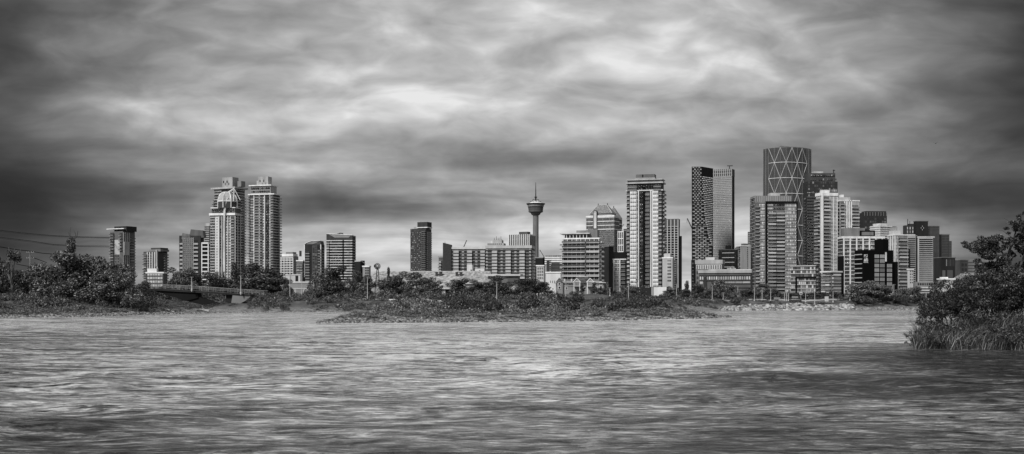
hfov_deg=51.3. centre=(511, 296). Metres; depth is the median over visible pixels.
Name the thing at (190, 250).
apartment tower
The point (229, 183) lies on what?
apartment tower
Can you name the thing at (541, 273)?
apartment block
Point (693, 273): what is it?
apartment block
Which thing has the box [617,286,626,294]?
open tree
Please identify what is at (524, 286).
broadleaf tree
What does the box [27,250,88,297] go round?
broadleaf tree
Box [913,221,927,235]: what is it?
office tower
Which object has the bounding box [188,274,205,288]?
broadleaf tree
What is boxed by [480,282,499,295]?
broadleaf tree
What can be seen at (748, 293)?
broadleaf tree
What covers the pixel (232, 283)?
broadleaf tree
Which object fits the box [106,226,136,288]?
apartment tower
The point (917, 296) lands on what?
broadleaf tree
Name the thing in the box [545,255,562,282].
arena building
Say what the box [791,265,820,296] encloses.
apartment block
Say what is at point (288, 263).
apartment block
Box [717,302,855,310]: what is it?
riprap boulders
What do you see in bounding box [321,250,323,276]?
window
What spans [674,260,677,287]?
apartment block
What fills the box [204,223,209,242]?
office block
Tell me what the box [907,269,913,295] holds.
apartment block
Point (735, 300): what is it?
broadleaf tree
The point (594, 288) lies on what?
pointed tree
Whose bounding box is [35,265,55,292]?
broadleaf tree
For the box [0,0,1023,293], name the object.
sky
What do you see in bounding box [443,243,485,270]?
apartment block
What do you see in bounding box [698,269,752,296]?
office block
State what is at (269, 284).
broadleaf tree
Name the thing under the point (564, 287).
house
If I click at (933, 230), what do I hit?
office tower
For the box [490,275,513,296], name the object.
broadleaf tree
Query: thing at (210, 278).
broadleaf tree
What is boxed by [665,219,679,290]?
office tower
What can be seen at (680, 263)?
office tower
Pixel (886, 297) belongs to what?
broadleaf tree
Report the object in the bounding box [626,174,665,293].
apartment tower
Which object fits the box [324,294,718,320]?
island brush
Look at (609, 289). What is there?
distant trees
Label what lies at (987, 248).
riverside tree
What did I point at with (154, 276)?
building
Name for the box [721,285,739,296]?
broadleaf tree
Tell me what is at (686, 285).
pointed tree
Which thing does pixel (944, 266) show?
warehouse block
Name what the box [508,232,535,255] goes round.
office block
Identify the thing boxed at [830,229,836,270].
window
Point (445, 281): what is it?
house
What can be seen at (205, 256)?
office block
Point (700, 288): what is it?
broadleaf tree
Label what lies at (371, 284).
broadleaf tree
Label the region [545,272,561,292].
storage shed
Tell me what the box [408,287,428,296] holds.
bush
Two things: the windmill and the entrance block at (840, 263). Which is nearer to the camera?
the windmill
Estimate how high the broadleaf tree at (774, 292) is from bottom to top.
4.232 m
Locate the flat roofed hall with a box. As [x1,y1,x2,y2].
[486,274,522,291]
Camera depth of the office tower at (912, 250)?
990.00 m
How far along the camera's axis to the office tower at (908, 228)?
1500.76 m
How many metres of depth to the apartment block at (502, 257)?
641.77 m
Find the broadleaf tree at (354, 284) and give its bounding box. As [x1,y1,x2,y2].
[344,270,362,295]
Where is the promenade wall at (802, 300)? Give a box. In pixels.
[749,299,837,300]
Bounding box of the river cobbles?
[0,307,978,322]
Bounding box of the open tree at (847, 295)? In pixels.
[844,283,858,298]
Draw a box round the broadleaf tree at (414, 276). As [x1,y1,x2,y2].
[399,271,428,291]
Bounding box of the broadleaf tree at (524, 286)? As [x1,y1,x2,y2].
[509,278,534,296]
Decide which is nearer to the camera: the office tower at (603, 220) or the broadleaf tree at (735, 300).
the broadleaf tree at (735, 300)
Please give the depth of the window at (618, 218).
1706.74 m
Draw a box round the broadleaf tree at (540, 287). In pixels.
[526,279,550,295]
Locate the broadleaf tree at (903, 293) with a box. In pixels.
[894,287,910,298]
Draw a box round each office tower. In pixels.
[586,203,618,251]
[612,206,621,230]
[618,224,625,251]
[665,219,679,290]
[680,236,681,290]
[713,165,734,259]
[903,219,913,233]
[907,234,916,281]
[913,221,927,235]
[917,236,934,281]
[928,226,939,256]
[939,234,949,256]
[948,241,951,256]
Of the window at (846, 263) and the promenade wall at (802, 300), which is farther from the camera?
the window at (846, 263)
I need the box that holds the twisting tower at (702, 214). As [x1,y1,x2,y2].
[692,167,713,259]
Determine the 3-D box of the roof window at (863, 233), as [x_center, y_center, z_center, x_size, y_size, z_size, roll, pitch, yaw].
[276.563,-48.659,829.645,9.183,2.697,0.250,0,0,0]
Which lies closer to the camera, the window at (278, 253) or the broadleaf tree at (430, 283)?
the broadleaf tree at (430, 283)
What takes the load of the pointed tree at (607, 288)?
on the ground at (301, 305)
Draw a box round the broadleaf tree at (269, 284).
[237,273,286,295]
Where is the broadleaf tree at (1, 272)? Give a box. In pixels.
[0,257,9,291]
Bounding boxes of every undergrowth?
[154,288,560,300]
[610,293,946,299]
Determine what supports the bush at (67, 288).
on the ground at (301, 305)
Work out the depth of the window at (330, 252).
981.06 m
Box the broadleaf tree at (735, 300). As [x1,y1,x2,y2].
[730,291,742,304]
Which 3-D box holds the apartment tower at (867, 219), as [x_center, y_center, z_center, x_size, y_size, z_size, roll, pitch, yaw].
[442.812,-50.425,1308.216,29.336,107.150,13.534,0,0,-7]
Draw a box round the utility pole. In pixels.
[26,251,33,293]
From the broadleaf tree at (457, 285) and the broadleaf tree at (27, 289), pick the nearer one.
the broadleaf tree at (27, 289)
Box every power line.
[0,230,108,237]
[0,237,78,245]
[2,247,49,253]
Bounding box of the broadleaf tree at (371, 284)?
[360,275,376,294]
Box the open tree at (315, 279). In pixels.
[306,271,323,296]
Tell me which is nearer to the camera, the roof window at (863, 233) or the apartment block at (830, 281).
the apartment block at (830, 281)
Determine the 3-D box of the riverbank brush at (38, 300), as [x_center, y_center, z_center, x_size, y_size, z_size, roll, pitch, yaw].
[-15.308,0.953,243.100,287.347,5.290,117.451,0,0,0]
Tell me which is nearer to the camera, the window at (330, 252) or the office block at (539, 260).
the office block at (539, 260)
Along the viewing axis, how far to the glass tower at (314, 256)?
1050.66 m
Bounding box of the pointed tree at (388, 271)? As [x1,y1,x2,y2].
[387,266,389,291]
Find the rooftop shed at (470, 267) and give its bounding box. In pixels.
[467,265,473,270]
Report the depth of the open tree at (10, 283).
249.93 m
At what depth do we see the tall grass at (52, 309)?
188.93 m
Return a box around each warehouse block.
[933,257,955,281]
[955,259,967,276]
[963,259,1000,273]
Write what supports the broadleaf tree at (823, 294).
on the ground at (301, 305)
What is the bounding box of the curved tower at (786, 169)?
[763,146,811,264]
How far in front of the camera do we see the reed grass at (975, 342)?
70.68 m
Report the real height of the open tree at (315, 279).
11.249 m
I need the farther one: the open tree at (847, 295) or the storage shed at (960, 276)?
the storage shed at (960, 276)
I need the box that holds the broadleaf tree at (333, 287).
[314,278,350,297]
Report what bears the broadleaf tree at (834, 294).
on the ground at (301, 305)
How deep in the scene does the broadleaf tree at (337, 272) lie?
321.31 m
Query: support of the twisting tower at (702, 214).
on the ground at (301, 305)
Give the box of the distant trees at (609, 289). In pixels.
[6,279,813,294]
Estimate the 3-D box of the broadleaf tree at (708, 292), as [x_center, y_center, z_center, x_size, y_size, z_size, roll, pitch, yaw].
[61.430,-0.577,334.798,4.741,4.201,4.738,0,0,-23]
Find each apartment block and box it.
[280,251,301,273]
[296,260,304,281]
[362,266,370,278]
[438,256,442,270]
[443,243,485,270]
[485,236,534,288]
[536,265,545,295]
[560,229,603,281]
[613,252,627,294]
[662,254,674,287]
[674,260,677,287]
[691,260,695,295]
[735,243,750,268]
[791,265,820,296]
[820,271,842,296]
[837,228,884,296]
[869,223,891,238]
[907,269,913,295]
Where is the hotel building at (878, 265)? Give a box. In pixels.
[854,239,897,294]
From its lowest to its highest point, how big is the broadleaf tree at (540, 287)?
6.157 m
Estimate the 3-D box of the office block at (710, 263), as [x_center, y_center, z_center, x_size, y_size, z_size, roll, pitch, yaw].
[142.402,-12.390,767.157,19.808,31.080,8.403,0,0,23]
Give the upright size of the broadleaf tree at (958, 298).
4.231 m
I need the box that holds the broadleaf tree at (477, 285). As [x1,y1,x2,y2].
[460,279,487,295]
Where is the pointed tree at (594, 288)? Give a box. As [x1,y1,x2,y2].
[591,282,596,293]
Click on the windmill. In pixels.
(377, 268)
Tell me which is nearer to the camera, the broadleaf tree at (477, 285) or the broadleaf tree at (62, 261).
the broadleaf tree at (62, 261)
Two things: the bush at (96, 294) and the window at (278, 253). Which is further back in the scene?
the window at (278, 253)
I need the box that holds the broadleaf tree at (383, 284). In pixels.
[375,278,398,295]
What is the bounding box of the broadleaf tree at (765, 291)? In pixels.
[751,283,768,297]
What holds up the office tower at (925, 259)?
on the ground at (301, 305)
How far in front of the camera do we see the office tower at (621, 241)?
1502.80 m
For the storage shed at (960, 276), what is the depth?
524.85 m
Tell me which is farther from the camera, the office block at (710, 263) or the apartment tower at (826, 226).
the apartment tower at (826, 226)
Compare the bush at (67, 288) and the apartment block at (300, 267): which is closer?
the bush at (67, 288)
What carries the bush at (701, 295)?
on the ground at (301, 305)
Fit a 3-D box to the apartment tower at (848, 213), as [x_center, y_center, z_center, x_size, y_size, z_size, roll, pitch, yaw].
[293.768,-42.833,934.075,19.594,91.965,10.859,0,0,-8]
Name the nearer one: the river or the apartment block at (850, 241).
the river
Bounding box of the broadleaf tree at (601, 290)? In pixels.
[595,288,607,294]
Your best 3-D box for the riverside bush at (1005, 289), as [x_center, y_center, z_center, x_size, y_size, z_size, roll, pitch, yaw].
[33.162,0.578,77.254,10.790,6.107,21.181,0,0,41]
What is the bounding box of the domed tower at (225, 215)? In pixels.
[209,188,241,288]
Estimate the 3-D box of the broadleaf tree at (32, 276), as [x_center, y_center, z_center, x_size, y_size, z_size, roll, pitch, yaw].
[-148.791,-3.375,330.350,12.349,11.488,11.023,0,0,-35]
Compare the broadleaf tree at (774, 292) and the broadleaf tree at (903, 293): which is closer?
the broadleaf tree at (903, 293)
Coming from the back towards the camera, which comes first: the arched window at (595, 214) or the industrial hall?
the arched window at (595, 214)
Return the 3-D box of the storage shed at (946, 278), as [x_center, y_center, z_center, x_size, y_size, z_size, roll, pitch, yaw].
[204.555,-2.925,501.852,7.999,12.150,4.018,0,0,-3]
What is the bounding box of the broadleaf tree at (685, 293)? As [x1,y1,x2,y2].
[677,289,694,296]
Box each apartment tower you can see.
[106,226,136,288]
[142,248,168,283]
[179,229,205,282]
[211,177,247,278]
[247,176,281,285]
[410,222,431,270]
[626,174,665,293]
[750,193,797,296]
[803,170,837,264]
[814,190,837,290]
[838,195,859,236]
[859,211,886,230]
[887,227,908,294]
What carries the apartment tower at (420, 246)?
on the ground at (301, 305)
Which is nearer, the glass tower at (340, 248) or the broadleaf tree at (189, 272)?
the broadleaf tree at (189, 272)
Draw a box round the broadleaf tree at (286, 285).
[282,278,293,291]
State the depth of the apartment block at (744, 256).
901.64 m
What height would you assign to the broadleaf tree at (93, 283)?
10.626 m
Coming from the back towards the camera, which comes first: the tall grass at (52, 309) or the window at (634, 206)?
the window at (634, 206)
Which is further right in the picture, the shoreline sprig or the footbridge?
the shoreline sprig
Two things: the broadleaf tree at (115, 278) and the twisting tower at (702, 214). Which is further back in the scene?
the twisting tower at (702, 214)
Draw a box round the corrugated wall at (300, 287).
[288,282,314,293]
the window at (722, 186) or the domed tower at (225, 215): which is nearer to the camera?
the domed tower at (225, 215)
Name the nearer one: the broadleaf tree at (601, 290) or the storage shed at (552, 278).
the broadleaf tree at (601, 290)
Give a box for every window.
[211,209,239,287]
[250,180,279,277]
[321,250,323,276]
[330,252,341,277]
[410,230,420,269]
[564,263,597,278]
[594,212,596,227]
[599,218,618,250]
[630,184,657,286]
[692,167,705,224]
[704,203,713,245]
[713,186,723,259]
[750,199,795,292]
[804,175,833,264]
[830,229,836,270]
[838,239,853,291]
[862,232,873,234]
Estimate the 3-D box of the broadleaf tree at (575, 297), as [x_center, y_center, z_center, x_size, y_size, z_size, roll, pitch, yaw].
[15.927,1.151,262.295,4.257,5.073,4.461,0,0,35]
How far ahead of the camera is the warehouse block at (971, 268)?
900.00 m
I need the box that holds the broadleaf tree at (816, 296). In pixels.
[808,293,821,298]
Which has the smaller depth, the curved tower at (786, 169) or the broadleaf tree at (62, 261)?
the broadleaf tree at (62, 261)
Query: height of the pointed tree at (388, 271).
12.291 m
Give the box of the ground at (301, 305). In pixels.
[1,294,1023,349]
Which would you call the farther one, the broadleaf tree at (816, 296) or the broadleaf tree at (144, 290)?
the broadleaf tree at (816, 296)
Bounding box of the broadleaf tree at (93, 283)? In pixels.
[85,256,134,289]
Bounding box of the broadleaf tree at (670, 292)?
[660,286,677,297]
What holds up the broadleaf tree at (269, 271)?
on the ground at (301, 305)
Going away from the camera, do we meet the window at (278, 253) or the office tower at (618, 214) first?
the window at (278, 253)
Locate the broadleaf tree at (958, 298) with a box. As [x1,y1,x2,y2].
[944,290,967,301]
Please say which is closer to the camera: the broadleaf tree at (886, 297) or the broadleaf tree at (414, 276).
the broadleaf tree at (886, 297)
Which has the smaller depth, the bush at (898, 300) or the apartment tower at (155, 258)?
the bush at (898, 300)
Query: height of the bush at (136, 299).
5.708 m
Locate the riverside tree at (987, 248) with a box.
[960,211,1023,315]
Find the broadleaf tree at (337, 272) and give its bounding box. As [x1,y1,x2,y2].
[319,265,346,290]
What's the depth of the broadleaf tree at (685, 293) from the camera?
333.90 m
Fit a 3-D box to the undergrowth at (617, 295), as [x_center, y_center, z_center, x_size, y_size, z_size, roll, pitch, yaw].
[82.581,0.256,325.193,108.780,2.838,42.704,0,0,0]
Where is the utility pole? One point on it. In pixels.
(30, 252)
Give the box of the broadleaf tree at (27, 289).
[0,268,35,293]
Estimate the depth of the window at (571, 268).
702.84 m
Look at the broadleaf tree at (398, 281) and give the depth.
332.71 m
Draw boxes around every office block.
[201,242,209,282]
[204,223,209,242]
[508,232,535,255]
[534,257,544,293]
[602,246,614,295]
[695,257,724,288]
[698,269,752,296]
[718,245,737,268]
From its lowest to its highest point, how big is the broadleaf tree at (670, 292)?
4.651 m
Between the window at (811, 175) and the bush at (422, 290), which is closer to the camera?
the bush at (422, 290)
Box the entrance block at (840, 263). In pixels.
[837,256,843,296]
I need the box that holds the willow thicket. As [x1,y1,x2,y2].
[393,292,674,312]
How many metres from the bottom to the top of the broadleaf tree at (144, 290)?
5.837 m
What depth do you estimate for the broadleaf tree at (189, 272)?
344.21 m
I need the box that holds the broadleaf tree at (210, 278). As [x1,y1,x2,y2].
[200,271,227,295]
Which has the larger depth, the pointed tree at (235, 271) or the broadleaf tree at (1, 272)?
the pointed tree at (235, 271)
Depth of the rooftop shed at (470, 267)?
560.55 m
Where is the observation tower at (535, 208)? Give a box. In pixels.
[526,183,544,256]
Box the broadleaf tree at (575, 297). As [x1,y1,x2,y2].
[569,291,584,303]
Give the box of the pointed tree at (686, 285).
[684,280,688,292]
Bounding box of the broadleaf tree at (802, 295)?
[797,292,808,297]
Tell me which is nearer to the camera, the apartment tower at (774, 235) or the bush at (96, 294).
the bush at (96, 294)
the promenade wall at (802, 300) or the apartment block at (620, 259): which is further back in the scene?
the apartment block at (620, 259)
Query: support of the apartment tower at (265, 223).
on the ground at (301, 305)
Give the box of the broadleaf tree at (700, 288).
[692,284,705,295]
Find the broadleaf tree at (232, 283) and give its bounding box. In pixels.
[218,274,236,295]
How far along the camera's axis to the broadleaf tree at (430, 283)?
324.79 m
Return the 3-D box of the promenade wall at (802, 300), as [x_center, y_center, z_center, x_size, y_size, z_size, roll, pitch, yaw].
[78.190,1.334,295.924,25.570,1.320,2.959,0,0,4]
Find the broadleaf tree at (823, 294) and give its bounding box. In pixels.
[818,292,830,297]
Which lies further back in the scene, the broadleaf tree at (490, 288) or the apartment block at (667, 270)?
the apartment block at (667, 270)
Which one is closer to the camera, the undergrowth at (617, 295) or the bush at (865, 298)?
the bush at (865, 298)
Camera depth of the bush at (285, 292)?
314.76 m
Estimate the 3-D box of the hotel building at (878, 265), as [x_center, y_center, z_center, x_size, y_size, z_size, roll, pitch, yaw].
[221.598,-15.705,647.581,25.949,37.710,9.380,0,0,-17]
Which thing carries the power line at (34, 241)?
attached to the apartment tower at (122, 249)
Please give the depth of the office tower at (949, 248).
1480.09 m
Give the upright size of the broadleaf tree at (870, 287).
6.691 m
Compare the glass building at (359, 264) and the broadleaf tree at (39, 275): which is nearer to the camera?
the broadleaf tree at (39, 275)
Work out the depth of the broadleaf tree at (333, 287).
313.63 m
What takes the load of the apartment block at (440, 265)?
on the ground at (301, 305)
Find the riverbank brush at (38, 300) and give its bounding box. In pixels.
[0,289,968,311]
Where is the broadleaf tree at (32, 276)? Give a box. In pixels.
[16,267,43,293]
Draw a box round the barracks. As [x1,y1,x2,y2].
[372,271,491,295]
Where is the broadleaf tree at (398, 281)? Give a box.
[388,271,413,294]
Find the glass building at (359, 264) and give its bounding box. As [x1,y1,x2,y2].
[355,260,364,282]
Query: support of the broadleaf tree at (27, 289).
on the ground at (301, 305)
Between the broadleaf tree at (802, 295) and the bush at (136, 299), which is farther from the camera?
the broadleaf tree at (802, 295)
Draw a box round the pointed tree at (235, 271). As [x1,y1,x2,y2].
[229,263,239,290]
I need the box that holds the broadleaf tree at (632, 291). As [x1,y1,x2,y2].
[626,286,641,296]
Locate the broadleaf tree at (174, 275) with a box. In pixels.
[162,267,186,288]
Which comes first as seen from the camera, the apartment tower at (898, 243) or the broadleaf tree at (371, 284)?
the broadleaf tree at (371, 284)
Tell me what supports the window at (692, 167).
in the twisting tower at (702, 214)
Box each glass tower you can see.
[304,240,324,287]
[326,233,355,282]
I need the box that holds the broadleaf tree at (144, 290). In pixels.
[134,281,155,297]
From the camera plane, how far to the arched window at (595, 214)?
1711.33 m
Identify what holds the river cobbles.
on the ground at (301, 305)
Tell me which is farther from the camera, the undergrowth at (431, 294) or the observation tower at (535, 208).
the observation tower at (535, 208)
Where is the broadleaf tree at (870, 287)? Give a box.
[846,280,884,297]
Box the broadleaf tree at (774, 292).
[767,288,780,296]
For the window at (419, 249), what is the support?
in the apartment tower at (420, 246)
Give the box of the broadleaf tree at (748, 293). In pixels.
[740,288,753,296]
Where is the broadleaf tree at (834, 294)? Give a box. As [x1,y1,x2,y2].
[829,291,841,297]
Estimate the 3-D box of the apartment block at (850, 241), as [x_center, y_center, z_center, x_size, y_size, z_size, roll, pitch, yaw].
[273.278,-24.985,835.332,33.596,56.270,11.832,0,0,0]
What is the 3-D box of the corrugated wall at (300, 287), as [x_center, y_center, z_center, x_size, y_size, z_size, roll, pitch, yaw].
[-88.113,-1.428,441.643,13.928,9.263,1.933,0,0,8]
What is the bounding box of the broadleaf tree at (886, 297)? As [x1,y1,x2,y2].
[867,284,896,302]
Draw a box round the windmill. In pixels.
[374,263,380,293]
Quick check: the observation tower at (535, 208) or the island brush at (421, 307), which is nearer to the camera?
the island brush at (421, 307)
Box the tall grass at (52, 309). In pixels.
[0,302,150,314]
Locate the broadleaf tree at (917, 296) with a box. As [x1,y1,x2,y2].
[906,286,925,302]
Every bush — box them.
[47,278,92,298]
[73,281,122,303]
[119,288,148,308]
[153,286,167,296]
[276,288,292,296]
[304,284,316,295]
[355,286,370,295]
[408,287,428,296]
[692,292,707,298]
[850,295,875,303]
[893,297,910,304]
[914,264,1023,347]
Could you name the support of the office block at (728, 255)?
on the ground at (301, 305)
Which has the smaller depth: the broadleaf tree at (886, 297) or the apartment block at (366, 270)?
the broadleaf tree at (886, 297)
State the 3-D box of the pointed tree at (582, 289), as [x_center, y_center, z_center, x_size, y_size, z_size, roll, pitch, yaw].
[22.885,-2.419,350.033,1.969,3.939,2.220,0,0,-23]
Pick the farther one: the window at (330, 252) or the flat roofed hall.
the window at (330, 252)
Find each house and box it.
[432,278,465,293]
[555,276,605,294]
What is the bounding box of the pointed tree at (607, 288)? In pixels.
[606,282,609,294]
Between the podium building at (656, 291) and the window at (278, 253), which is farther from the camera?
the window at (278, 253)
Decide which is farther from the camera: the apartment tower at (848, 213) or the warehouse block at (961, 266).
the apartment tower at (848, 213)
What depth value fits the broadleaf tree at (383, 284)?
328.75 m
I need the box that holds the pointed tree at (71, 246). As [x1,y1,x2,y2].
[66,227,77,271]
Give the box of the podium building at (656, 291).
[637,287,668,296]
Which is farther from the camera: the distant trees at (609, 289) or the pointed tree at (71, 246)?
the distant trees at (609, 289)
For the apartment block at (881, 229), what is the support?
on the ground at (301, 305)
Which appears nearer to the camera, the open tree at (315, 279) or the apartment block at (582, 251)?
the open tree at (315, 279)
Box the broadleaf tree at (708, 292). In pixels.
[704,288,713,295]
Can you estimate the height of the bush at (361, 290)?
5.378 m
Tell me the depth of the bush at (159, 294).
298.92 m
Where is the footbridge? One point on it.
(194, 296)
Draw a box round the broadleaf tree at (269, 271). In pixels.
[254,267,285,289]
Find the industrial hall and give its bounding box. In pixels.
[281,274,301,288]
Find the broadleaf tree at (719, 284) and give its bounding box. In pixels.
[709,280,735,298]
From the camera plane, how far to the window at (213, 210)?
1274.86 m
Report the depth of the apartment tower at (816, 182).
1080.26 m
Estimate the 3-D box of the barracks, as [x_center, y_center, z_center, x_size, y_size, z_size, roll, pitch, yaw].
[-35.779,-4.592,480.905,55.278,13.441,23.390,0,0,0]
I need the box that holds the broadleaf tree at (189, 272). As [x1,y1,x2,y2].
[174,268,199,289]
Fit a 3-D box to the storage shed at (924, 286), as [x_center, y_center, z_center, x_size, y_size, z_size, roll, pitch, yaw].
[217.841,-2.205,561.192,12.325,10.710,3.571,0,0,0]
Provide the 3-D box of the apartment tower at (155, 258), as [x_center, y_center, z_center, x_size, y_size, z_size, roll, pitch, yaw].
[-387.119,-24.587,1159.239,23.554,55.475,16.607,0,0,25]
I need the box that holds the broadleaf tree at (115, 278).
[102,268,140,304]
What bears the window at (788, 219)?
in the apartment tower at (774, 235)
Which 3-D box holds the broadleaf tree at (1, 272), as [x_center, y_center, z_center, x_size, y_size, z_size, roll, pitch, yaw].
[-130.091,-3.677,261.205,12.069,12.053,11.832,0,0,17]
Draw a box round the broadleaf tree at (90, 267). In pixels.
[53,253,117,297]
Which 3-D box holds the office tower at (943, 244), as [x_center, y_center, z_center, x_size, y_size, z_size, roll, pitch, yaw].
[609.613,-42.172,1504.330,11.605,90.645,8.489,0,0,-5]
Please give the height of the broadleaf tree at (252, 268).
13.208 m
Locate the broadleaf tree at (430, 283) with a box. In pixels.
[419,277,443,294]
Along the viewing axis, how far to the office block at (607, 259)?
801.87 m
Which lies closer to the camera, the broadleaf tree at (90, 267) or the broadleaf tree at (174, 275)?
the broadleaf tree at (90, 267)
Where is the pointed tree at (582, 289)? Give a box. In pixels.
[579,283,584,292]
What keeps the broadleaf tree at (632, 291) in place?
on the ground at (301, 305)
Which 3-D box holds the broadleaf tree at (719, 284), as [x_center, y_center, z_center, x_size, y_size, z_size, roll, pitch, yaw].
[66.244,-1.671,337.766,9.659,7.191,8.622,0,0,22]
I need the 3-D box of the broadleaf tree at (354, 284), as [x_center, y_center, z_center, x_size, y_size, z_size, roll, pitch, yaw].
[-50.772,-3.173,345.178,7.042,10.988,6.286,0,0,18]
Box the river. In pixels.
[0,310,1023,453]
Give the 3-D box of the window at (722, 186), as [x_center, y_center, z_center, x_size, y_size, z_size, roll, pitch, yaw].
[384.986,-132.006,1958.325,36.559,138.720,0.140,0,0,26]
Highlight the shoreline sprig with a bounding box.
[903,330,917,345]
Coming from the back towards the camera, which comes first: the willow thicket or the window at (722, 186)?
the window at (722, 186)
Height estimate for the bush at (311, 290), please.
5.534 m
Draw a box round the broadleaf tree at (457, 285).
[445,278,470,293]
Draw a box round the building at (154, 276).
[145,268,166,295]
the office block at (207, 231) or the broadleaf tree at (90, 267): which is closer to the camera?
the broadleaf tree at (90, 267)
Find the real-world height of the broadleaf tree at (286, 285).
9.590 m
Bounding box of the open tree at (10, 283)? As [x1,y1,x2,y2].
[0,247,28,293]
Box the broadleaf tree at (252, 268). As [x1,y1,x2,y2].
[235,262,275,292]
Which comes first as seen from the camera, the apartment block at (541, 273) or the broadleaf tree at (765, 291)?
the broadleaf tree at (765, 291)
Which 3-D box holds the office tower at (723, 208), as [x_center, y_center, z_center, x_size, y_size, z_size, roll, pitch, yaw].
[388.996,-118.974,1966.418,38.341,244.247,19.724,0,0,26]
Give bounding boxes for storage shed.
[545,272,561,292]
[913,282,935,292]
[937,277,955,291]
[954,274,989,295]
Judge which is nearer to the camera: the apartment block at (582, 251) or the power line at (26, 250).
the power line at (26, 250)
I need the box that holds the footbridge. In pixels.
[149,284,264,305]

